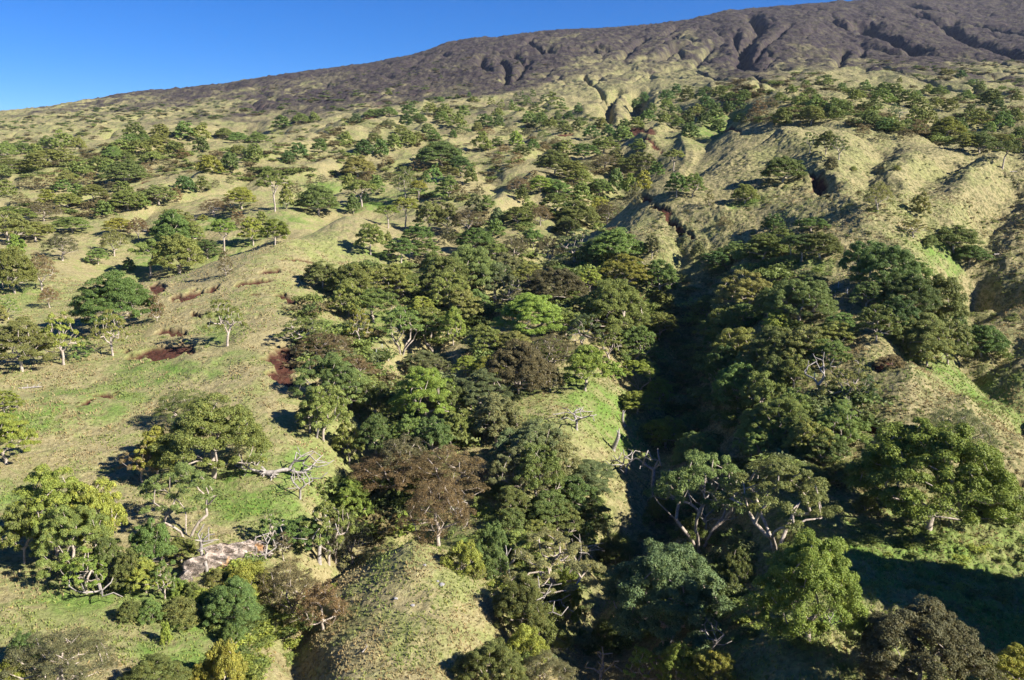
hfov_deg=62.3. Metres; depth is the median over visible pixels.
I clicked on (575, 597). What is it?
bush
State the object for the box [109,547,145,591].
tree
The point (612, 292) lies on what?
tree
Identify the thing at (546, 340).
tree
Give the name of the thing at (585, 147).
tree
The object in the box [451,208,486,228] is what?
tree
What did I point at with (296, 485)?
dead tree
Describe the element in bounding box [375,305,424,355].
tree
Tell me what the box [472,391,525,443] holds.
tree
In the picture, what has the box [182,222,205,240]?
tree
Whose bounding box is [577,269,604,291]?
tree
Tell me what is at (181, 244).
tree
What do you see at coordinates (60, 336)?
tree
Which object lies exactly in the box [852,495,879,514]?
bush
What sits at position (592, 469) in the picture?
tree
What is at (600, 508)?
tree
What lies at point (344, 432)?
tree
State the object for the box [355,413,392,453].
tree
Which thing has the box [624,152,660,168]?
tree
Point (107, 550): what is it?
tree
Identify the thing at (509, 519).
bush
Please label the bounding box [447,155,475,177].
tree
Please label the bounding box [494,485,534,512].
tree
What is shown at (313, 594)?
tree
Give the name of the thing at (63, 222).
tree
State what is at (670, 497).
dead tree
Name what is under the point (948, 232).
tree
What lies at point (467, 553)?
bush
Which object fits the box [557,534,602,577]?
dead tree
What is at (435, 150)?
tree
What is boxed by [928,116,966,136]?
tree
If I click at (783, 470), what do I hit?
tree
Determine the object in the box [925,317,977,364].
tree
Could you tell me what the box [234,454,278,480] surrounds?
dead tree
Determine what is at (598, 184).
tree
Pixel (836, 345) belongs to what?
tree
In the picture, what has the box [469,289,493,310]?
tree
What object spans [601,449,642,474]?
dead tree
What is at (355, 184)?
tree
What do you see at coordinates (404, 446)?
tree
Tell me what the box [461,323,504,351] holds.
tree
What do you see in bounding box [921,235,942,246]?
bush
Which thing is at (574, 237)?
tree
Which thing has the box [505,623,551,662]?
bush
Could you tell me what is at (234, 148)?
bush
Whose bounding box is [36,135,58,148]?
bush
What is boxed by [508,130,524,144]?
tree
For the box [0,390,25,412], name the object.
tree
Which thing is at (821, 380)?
dead tree
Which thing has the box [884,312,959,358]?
tree
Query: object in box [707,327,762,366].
tree
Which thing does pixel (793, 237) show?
tree
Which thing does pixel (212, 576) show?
bush
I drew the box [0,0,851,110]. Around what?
sky
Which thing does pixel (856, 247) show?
tree
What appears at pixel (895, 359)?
bush
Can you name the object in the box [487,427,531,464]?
tree
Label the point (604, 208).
tree
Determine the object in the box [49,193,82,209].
tree
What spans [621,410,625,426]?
tree stump
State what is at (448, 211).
tree
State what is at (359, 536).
tree
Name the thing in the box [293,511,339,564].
dead tree
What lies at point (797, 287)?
tree
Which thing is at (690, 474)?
tree
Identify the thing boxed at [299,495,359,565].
tree
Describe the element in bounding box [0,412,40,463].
tree
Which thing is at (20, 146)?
bush
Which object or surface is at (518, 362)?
tree
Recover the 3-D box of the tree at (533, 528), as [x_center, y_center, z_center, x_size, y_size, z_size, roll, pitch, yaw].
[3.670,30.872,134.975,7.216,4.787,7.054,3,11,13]
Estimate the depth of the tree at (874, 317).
180.13 m
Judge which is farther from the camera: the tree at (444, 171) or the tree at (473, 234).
the tree at (444, 171)
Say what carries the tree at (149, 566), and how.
on the ground at (608, 74)
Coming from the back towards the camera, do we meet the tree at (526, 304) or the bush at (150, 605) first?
the tree at (526, 304)
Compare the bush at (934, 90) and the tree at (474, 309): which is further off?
the bush at (934, 90)
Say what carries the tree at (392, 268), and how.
on the ground at (608, 74)
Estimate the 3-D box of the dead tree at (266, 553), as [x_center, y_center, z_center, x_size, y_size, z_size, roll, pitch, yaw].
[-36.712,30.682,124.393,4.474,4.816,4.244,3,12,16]
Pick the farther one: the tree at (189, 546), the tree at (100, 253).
the tree at (100, 253)
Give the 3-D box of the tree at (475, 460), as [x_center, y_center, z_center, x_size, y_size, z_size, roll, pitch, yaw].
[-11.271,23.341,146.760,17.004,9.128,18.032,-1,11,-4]
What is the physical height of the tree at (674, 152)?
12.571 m
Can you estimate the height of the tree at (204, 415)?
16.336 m
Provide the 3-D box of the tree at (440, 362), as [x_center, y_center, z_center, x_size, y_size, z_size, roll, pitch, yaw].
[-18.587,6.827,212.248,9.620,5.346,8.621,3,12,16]
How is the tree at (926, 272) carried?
on the ground at (608, 74)
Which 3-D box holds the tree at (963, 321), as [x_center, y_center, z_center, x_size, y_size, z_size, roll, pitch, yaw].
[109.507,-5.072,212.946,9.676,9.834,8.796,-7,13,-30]
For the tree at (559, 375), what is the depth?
186.02 m
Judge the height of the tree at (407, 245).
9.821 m
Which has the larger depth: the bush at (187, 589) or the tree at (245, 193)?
the tree at (245, 193)
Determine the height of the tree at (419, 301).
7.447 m
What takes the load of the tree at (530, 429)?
on the ground at (608, 74)
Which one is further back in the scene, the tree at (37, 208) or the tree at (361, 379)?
the tree at (37, 208)
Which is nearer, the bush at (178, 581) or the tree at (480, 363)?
the bush at (178, 581)
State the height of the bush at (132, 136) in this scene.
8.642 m
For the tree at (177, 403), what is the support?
on the ground at (608, 74)
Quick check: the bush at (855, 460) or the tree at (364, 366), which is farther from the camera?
the tree at (364, 366)
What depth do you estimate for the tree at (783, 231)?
251.94 m
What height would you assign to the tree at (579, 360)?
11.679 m
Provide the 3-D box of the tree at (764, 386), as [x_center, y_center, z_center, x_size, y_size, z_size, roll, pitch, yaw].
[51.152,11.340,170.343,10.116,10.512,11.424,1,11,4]
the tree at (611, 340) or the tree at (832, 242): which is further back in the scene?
the tree at (832, 242)
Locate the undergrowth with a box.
[0,127,1023,679]
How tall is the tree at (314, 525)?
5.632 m
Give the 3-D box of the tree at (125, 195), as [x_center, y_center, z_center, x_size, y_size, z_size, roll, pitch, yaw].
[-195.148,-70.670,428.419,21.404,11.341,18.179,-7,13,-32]
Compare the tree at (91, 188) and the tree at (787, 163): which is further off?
the tree at (91, 188)
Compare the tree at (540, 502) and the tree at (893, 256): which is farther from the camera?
the tree at (893, 256)
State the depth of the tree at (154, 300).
220.85 m
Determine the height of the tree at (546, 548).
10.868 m
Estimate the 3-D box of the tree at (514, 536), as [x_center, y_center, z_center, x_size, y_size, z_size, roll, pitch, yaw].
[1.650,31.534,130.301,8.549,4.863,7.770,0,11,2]
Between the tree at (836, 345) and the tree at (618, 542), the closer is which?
the tree at (618, 542)
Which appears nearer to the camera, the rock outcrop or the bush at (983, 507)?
the rock outcrop
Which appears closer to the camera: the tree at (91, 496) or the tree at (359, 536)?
the tree at (91, 496)
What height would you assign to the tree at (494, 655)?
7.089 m
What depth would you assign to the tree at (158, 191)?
438.96 m
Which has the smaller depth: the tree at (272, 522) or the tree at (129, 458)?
the tree at (272, 522)
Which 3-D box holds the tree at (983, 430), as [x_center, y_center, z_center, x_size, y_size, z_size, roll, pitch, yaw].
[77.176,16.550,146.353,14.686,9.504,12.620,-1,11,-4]
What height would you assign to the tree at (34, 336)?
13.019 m
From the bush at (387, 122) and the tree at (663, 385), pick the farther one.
the bush at (387, 122)
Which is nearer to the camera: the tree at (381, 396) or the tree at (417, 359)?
the tree at (381, 396)
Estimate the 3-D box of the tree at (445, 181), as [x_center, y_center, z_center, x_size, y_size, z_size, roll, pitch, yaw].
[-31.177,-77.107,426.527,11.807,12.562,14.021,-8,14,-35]
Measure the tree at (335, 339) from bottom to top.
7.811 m
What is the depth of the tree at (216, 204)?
408.75 m
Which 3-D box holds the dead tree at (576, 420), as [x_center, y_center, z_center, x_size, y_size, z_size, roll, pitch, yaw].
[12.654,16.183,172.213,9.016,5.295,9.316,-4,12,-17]
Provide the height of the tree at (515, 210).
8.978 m
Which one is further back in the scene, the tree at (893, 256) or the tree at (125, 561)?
the tree at (893, 256)
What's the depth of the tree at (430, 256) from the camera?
279.83 m
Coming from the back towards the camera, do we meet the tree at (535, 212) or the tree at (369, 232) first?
the tree at (535, 212)
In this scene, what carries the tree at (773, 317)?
on the ground at (608, 74)
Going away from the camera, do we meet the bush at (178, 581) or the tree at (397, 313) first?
the bush at (178, 581)
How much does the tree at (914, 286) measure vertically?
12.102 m
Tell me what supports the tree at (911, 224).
on the ground at (608, 74)
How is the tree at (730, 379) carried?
on the ground at (608, 74)
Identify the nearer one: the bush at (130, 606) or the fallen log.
the bush at (130, 606)
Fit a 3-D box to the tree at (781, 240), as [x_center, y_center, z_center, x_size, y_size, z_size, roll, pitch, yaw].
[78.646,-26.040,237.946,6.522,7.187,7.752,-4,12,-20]
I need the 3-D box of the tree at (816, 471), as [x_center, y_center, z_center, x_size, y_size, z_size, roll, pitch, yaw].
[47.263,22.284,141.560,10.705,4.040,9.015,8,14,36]
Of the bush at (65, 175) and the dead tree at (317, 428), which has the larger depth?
the bush at (65, 175)
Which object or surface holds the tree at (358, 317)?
on the ground at (608, 74)
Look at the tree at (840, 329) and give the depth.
180.96 m
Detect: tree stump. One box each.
[611,429,619,451]
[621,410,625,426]
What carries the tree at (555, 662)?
on the ground at (608, 74)
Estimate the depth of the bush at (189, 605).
105.75 m
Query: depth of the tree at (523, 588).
110.58 m
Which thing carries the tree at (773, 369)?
on the ground at (608, 74)
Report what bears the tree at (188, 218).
on the ground at (608, 74)
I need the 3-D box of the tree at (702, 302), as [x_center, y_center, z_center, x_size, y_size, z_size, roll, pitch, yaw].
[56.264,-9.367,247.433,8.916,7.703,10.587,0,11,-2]
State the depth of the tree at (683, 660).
101.42 m
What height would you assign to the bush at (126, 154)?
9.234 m
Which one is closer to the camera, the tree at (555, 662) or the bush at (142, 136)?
the tree at (555, 662)
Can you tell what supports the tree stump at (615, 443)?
on the ground at (608, 74)
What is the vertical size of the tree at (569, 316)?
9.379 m
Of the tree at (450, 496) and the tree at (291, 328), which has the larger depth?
the tree at (291, 328)
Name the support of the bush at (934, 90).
on the ground at (608, 74)
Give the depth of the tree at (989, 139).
393.65 m
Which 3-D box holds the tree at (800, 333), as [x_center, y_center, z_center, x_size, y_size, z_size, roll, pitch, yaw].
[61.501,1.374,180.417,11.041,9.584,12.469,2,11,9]
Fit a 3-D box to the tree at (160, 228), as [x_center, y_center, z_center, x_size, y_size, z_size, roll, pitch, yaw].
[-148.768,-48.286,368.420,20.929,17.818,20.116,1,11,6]
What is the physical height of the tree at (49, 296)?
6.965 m
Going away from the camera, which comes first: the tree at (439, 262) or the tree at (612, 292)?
the tree at (612, 292)
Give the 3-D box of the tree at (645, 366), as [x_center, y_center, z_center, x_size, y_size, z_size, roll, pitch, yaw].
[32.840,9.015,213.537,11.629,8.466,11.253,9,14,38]
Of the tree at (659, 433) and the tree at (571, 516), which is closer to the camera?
the tree at (571, 516)
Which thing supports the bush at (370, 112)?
on the ground at (608, 74)
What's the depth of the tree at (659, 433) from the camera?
189.59 m
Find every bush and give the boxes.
[0,140,20,155]
[11,140,31,153]
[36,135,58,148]
[54,169,82,180]
[67,135,86,148]
[101,146,123,157]
[112,150,136,160]
[114,133,139,142]
[135,132,149,140]
[135,598,168,625]
[139,150,164,160]
[145,134,174,142]
[150,595,202,630]
[167,578,190,596]
[181,581,200,601]
[187,587,210,603]
[188,657,215,679]
[194,636,248,679]
[204,568,227,587]
[214,128,230,136]
[217,623,245,646]
[222,558,269,595]
[224,132,253,141]
[228,144,245,154]
[245,131,273,142]
[290,112,313,122]
[363,109,385,117]
[375,106,397,115]
[380,118,397,126]
[407,113,427,120]
[440,538,484,575]
[464,562,486,579]
[474,520,510,556]
[480,543,508,579]
[492,507,532,534]
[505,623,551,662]
[524,601,574,651]
[549,569,582,623]
[591,618,617,648]
[810,458,866,484]
[846,457,890,474]
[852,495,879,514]
[873,354,905,367]
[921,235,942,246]
[928,85,950,95]
[964,493,993,512]
[977,344,1013,358]
[982,502,1018,522]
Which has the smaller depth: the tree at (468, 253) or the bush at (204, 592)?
the bush at (204, 592)
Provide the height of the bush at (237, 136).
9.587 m
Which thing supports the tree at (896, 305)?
on the ground at (608, 74)
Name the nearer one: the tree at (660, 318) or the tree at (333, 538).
the tree at (333, 538)
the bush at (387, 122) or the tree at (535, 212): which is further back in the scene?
the bush at (387, 122)
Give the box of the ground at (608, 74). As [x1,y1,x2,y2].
[0,0,1023,679]
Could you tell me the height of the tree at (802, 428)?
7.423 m
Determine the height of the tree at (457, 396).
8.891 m
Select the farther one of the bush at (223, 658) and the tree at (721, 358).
the tree at (721, 358)
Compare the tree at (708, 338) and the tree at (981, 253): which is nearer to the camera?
the tree at (708, 338)
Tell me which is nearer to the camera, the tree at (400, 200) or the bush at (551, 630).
the bush at (551, 630)
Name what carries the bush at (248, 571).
on the ground at (608, 74)
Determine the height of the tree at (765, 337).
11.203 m
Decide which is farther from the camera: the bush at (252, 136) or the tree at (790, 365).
the bush at (252, 136)
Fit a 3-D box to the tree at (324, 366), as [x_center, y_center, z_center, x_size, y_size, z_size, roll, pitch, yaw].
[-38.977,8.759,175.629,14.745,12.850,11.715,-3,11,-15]
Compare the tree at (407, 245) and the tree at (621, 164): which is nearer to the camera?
the tree at (407, 245)
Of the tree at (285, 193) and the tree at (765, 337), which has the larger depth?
the tree at (285, 193)
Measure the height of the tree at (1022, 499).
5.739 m
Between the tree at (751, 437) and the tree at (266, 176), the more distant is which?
the tree at (266, 176)
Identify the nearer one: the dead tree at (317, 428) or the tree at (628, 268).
the dead tree at (317, 428)
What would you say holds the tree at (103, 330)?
on the ground at (608, 74)
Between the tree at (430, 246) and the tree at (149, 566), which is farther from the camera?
the tree at (430, 246)
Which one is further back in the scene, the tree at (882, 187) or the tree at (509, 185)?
the tree at (509, 185)
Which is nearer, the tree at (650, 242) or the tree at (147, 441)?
the tree at (147, 441)
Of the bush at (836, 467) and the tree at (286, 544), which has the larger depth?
the bush at (836, 467)
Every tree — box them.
[0,158,29,169]
[0,205,38,219]
[0,211,36,243]
[0,245,37,293]
[0,267,13,288]
[0,297,21,319]
[0,316,58,371]
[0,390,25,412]
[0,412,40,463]
[0,496,40,563]
[0,627,118,679]
[0,659,28,679]
[5,630,47,666]
[10,463,89,555]
[16,221,59,240]
[21,202,63,220]
[22,252,58,289]
[29,148,62,160]
[29,504,121,579]
[37,286,61,307]
[38,311,84,364]
[39,233,79,260]
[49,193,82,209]
[50,217,93,232]
[56,546,107,593]
[66,269,162,331]
[68,475,128,546]
[68,569,127,596]
[77,184,108,200]
[83,248,109,264]
[86,309,130,355]
[87,536,123,583]
[97,159,148,184]
[98,228,128,255]
[101,218,132,232]
[107,189,147,210]
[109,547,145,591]
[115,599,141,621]
[116,653,192,679]
[117,444,158,482]
[123,557,170,592]
[124,216,149,239]
[126,238,166,276]
[128,517,177,564]
[132,424,175,473]
[137,461,226,537]
[138,184,178,204]
[147,209,194,239]
[147,233,207,274]
[148,292,165,320]
[148,561,176,598]
[149,392,271,478]
[151,389,212,423]
[158,209,197,224]
[160,537,197,560]
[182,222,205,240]
[194,239,221,258]
[195,524,218,573]
[197,199,229,216]
[201,576,263,634]
[202,299,247,346]
[205,218,239,251]
[216,248,233,275]
[221,187,256,208]
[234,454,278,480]
[236,216,263,245]
[254,170,294,211]
[254,533,281,559]
[255,520,298,544]
[255,557,324,624]
[256,218,290,244]
[258,507,289,545]
[260,447,333,484]
[273,316,333,338]
[273,531,293,559]
[278,182,294,208]
[279,515,330,550]
[288,351,361,395]
[288,468,312,499]
[290,332,352,356]
[293,183,340,215]
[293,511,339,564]
[293,579,352,630]
[294,398,318,432]
[294,416,326,437]
[295,383,353,441]
[299,260,337,287]
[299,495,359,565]
[321,522,354,563]
[323,367,374,406]
[324,263,372,290]
[327,277,369,315]
[330,422,364,464]
[332,475,374,517]
[332,512,373,563]
[339,155,376,176]
[339,355,378,376]
[344,180,377,206]
[346,192,361,212]
[346,309,373,338]
[348,449,451,501]
[349,288,399,322]
[351,381,399,421]
[353,222,386,254]
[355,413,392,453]
[366,262,421,297]
[373,205,399,227]
[373,433,428,478]
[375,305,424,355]
[379,237,419,262]
[381,270,423,297]
[387,366,455,421]
[391,412,424,443]
[392,197,419,228]
[393,166,415,198]
[395,477,476,546]
[399,350,452,367]
[400,223,436,242]
[402,444,495,499]
[404,307,457,337]
[408,296,436,314]
[409,180,426,199]
[410,415,455,455]
[412,201,445,231]
[412,239,442,255]
[414,140,467,164]
[418,255,473,290]
[419,252,438,275]
[421,313,452,351]
[421,356,452,373]
[426,271,473,308]
[430,381,469,416]
[431,202,463,231]
[434,174,459,196]
[434,289,484,317]
[435,165,462,175]
[436,306,465,344]
[437,243,499,288]
[440,408,477,446]
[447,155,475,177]
[450,355,477,375]
[450,637,528,679]
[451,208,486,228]
[451,368,519,411]
[454,227,495,247]
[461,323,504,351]
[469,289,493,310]
[470,261,517,302]
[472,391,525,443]
[475,355,505,373]
[483,339,556,392]
[483,446,549,492]
[484,241,507,259]
[487,330,530,349]
[487,413,521,435]
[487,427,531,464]
[488,274,525,299]
[489,292,569,337]
[492,252,523,271]
[492,570,550,641]
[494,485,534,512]
[498,529,543,558]
[500,234,530,255]
[501,206,533,225]
[503,526,606,606]
[504,418,568,474]
[505,176,530,189]
[505,545,522,574]
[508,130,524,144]
[509,261,542,280]
[513,442,566,496]
[513,519,557,543]
[520,227,543,248]
[520,267,589,298]
[523,648,577,679]
[526,490,571,526]
[527,175,551,191]
[529,204,554,225]
[530,333,577,363]
[533,233,567,259]
[534,149,571,173]
[534,577,573,618]
[536,368,565,390]
[537,430,581,483]
[538,499,584,535]
[539,192,573,210]
[542,180,573,194]
[545,307,584,339]
[549,459,615,496]
[550,217,582,235]
[551,475,599,511]
[553,200,599,221]
[553,407,596,430]
[554,229,594,261]
[555,160,588,181]
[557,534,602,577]
[561,344,611,390]
[562,295,595,312]
[563,168,594,182]
[566,313,604,344]
[567,143,600,159]
[571,521,596,554]
[575,497,612,527]
[577,241,608,256]
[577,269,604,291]
[579,278,652,331]
[584,646,622,679]
[587,178,613,194]
[588,227,647,259]
[589,197,613,211]
[590,153,618,168]
[590,328,630,362]
[592,136,620,153]
[595,201,620,223]
[595,533,635,563]
[598,253,654,284]
[600,537,736,659]
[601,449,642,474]
[606,157,636,175]
[613,325,664,359]
[619,390,660,413]
[620,359,659,389]
[623,646,665,679]
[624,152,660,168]
[637,259,678,292]
[642,448,661,497]
[643,234,660,258]
[643,312,679,339]
[643,376,673,401]
[643,415,688,447]
[643,449,745,552]
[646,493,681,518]
[655,469,687,517]
[657,641,701,679]
[662,149,685,170]
[664,172,686,196]
[669,431,720,468]
[672,479,736,530]
[676,513,709,545]
[680,173,707,196]
[687,648,736,679]
[690,295,718,316]
[692,305,744,338]
[697,251,731,265]
[699,345,745,392]
[700,617,731,648]
[702,324,724,352]
[704,189,713,204]
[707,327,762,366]
[708,269,778,312]
[711,362,763,412]
[711,454,843,552]
[716,544,755,583]
[717,241,744,260]
[730,183,760,202]
[731,303,763,325]
[732,415,787,460]
[736,324,806,367]
[737,396,813,443]
[739,370,787,409]
[741,232,787,258]
[742,527,869,640]
[753,287,785,316]
[757,355,792,391]
[759,155,807,182]
[761,309,793,329]
[762,277,838,321]
[765,459,832,486]
[769,226,794,239]
[769,387,813,412]
[775,324,829,359]
[777,235,800,254]
[778,354,813,387]
[781,420,835,457]
[782,234,820,261]
[792,217,831,230]
[793,231,843,258]
[796,105,827,124]
[798,433,851,464]
[799,132,819,152]
[804,352,839,396]
[805,338,852,364]
[813,130,838,153]
[814,398,873,443]
[815,320,856,342]
[816,357,880,396]
[822,312,855,326]
[827,136,849,159]
[838,239,884,283]
[841,416,1023,530]
[846,593,1007,679]
[848,242,922,286]
[848,281,888,306]
[851,304,903,340]
[851,375,878,404]
[863,180,893,209]
[874,273,942,312]
[880,294,921,327]
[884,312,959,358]
[899,258,934,281]
[900,219,930,237]
[905,331,955,365]
[916,273,970,317]
[917,408,1001,448]
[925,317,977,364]
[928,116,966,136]
[930,225,984,252]
[934,306,967,326]
[943,132,981,149]
[951,245,994,263]
[955,324,1012,356]
[958,130,997,152]
[982,133,1016,148]
[986,140,1022,168]
[988,642,1023,679]
[999,491,1023,519]
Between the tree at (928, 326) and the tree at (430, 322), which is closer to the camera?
the tree at (928, 326)
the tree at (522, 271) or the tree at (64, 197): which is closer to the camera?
the tree at (522, 271)
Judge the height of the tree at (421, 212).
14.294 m
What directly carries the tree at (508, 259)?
on the ground at (608, 74)
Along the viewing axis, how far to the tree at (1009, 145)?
331.00 m
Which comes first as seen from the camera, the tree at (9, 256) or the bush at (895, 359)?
the bush at (895, 359)
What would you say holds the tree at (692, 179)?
on the ground at (608, 74)
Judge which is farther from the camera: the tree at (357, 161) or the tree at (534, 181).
the tree at (357, 161)
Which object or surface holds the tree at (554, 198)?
on the ground at (608, 74)
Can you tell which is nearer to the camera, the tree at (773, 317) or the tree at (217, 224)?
the tree at (773, 317)
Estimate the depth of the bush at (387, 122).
764.97 m
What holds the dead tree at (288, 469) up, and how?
on the ground at (608, 74)
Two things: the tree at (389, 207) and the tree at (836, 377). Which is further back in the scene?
the tree at (389, 207)
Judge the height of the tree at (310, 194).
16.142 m
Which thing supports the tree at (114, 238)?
on the ground at (608, 74)
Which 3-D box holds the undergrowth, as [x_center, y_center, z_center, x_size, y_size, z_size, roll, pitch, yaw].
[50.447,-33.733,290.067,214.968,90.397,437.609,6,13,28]
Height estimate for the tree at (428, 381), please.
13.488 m
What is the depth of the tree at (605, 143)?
539.57 m
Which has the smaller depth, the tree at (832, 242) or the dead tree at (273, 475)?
the dead tree at (273, 475)
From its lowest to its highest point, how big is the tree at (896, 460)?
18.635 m
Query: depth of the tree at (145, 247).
325.68 m
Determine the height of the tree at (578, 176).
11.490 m
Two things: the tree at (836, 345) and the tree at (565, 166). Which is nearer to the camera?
the tree at (836, 345)
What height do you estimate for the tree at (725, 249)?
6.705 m
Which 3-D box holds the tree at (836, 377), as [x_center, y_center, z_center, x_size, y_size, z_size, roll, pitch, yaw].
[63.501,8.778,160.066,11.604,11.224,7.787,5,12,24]
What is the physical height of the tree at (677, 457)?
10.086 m
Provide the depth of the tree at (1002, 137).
429.00 m
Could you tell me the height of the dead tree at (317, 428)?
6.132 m
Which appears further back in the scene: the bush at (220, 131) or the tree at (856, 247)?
the bush at (220, 131)
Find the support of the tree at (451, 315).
on the ground at (608, 74)
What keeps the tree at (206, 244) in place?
on the ground at (608, 74)
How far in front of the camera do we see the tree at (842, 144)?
321.35 m
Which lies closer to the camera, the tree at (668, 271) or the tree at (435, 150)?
the tree at (668, 271)
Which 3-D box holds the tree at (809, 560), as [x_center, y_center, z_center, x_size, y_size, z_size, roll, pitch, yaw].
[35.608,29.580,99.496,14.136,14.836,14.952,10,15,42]
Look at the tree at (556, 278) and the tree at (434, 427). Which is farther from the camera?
the tree at (556, 278)
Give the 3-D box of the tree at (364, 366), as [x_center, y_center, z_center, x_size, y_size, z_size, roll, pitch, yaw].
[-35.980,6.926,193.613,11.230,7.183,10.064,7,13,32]
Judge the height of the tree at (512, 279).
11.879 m
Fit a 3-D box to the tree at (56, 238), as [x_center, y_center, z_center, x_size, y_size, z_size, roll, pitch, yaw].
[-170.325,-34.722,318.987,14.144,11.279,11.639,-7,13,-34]
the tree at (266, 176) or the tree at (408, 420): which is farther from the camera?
the tree at (266, 176)
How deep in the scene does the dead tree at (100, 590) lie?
108.79 m
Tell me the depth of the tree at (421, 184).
428.10 m
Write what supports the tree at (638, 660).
on the ground at (608, 74)
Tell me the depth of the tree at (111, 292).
212.40 m
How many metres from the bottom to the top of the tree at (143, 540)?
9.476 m
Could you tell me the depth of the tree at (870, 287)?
199.26 m
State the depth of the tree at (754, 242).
244.18 m
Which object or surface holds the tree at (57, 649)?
on the ground at (608, 74)
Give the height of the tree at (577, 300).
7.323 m
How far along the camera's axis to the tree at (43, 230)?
343.53 m
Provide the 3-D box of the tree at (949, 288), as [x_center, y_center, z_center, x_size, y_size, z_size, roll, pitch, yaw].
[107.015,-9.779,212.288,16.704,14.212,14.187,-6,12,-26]
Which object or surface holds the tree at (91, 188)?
on the ground at (608, 74)
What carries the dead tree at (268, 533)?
on the ground at (608, 74)
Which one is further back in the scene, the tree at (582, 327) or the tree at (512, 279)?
the tree at (512, 279)
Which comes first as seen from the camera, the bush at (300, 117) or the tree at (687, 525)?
the tree at (687, 525)
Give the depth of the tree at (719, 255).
267.13 m
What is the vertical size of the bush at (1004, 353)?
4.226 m
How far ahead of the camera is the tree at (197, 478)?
124.14 m
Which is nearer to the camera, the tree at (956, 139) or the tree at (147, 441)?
the tree at (147, 441)
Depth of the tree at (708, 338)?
215.49 m
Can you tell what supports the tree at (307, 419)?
on the ground at (608, 74)
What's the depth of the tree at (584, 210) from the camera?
363.00 m
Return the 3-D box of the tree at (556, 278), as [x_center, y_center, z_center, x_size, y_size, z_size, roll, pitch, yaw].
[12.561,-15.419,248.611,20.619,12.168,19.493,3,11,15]
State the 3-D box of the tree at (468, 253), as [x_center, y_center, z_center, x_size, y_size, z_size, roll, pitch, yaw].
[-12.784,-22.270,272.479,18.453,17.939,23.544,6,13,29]
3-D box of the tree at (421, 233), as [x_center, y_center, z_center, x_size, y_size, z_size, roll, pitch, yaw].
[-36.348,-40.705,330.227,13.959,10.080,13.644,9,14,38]
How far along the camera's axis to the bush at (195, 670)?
94.03 m
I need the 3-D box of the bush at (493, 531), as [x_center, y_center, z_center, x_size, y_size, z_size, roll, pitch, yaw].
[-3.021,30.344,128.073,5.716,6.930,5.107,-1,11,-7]
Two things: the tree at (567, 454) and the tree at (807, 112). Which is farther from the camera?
the tree at (807, 112)
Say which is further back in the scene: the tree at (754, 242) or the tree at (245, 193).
the tree at (245, 193)
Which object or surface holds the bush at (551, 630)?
on the ground at (608, 74)
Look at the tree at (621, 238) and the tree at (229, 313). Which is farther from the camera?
the tree at (621, 238)
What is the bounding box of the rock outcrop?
[178,539,272,581]
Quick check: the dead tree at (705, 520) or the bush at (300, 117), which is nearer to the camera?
the dead tree at (705, 520)
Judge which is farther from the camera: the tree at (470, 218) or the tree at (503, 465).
the tree at (470, 218)
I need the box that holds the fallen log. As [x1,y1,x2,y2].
[19,383,41,388]
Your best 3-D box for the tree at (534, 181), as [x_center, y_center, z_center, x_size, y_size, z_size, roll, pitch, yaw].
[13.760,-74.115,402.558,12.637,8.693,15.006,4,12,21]
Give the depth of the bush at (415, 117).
849.36 m
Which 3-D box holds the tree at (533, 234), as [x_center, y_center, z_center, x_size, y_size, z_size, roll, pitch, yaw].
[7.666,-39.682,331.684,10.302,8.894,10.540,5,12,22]
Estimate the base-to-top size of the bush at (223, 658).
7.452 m
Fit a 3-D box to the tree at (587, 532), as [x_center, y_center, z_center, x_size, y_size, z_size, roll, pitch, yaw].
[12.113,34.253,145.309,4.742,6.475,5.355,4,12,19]
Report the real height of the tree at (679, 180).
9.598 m
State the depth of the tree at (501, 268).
270.23 m
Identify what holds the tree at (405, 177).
on the ground at (608, 74)
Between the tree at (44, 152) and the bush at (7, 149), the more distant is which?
the bush at (7, 149)
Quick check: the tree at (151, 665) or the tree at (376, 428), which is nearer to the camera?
the tree at (151, 665)
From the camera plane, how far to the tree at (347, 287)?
232.13 m
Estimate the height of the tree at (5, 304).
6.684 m
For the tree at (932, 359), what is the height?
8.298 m
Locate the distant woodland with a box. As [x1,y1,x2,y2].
[0,57,1023,679]
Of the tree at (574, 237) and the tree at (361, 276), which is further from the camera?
the tree at (574, 237)
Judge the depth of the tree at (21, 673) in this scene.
84.44 m
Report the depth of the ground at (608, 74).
260.26 m
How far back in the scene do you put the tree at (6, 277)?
258.87 m
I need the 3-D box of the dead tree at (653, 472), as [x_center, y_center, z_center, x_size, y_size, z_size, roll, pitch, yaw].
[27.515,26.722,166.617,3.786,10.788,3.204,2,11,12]
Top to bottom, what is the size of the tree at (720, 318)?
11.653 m
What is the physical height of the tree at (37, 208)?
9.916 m
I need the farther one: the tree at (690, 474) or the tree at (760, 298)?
the tree at (760, 298)
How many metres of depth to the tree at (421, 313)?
232.90 m
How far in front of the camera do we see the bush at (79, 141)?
683.32 m
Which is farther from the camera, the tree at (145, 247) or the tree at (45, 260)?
the tree at (145, 247)
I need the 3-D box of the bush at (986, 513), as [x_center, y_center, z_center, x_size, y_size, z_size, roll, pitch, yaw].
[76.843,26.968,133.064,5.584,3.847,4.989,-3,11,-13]
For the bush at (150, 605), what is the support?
on the ground at (608, 74)
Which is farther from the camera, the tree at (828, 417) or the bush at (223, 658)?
the tree at (828, 417)
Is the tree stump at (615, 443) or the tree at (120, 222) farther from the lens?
the tree at (120, 222)
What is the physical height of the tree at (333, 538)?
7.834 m

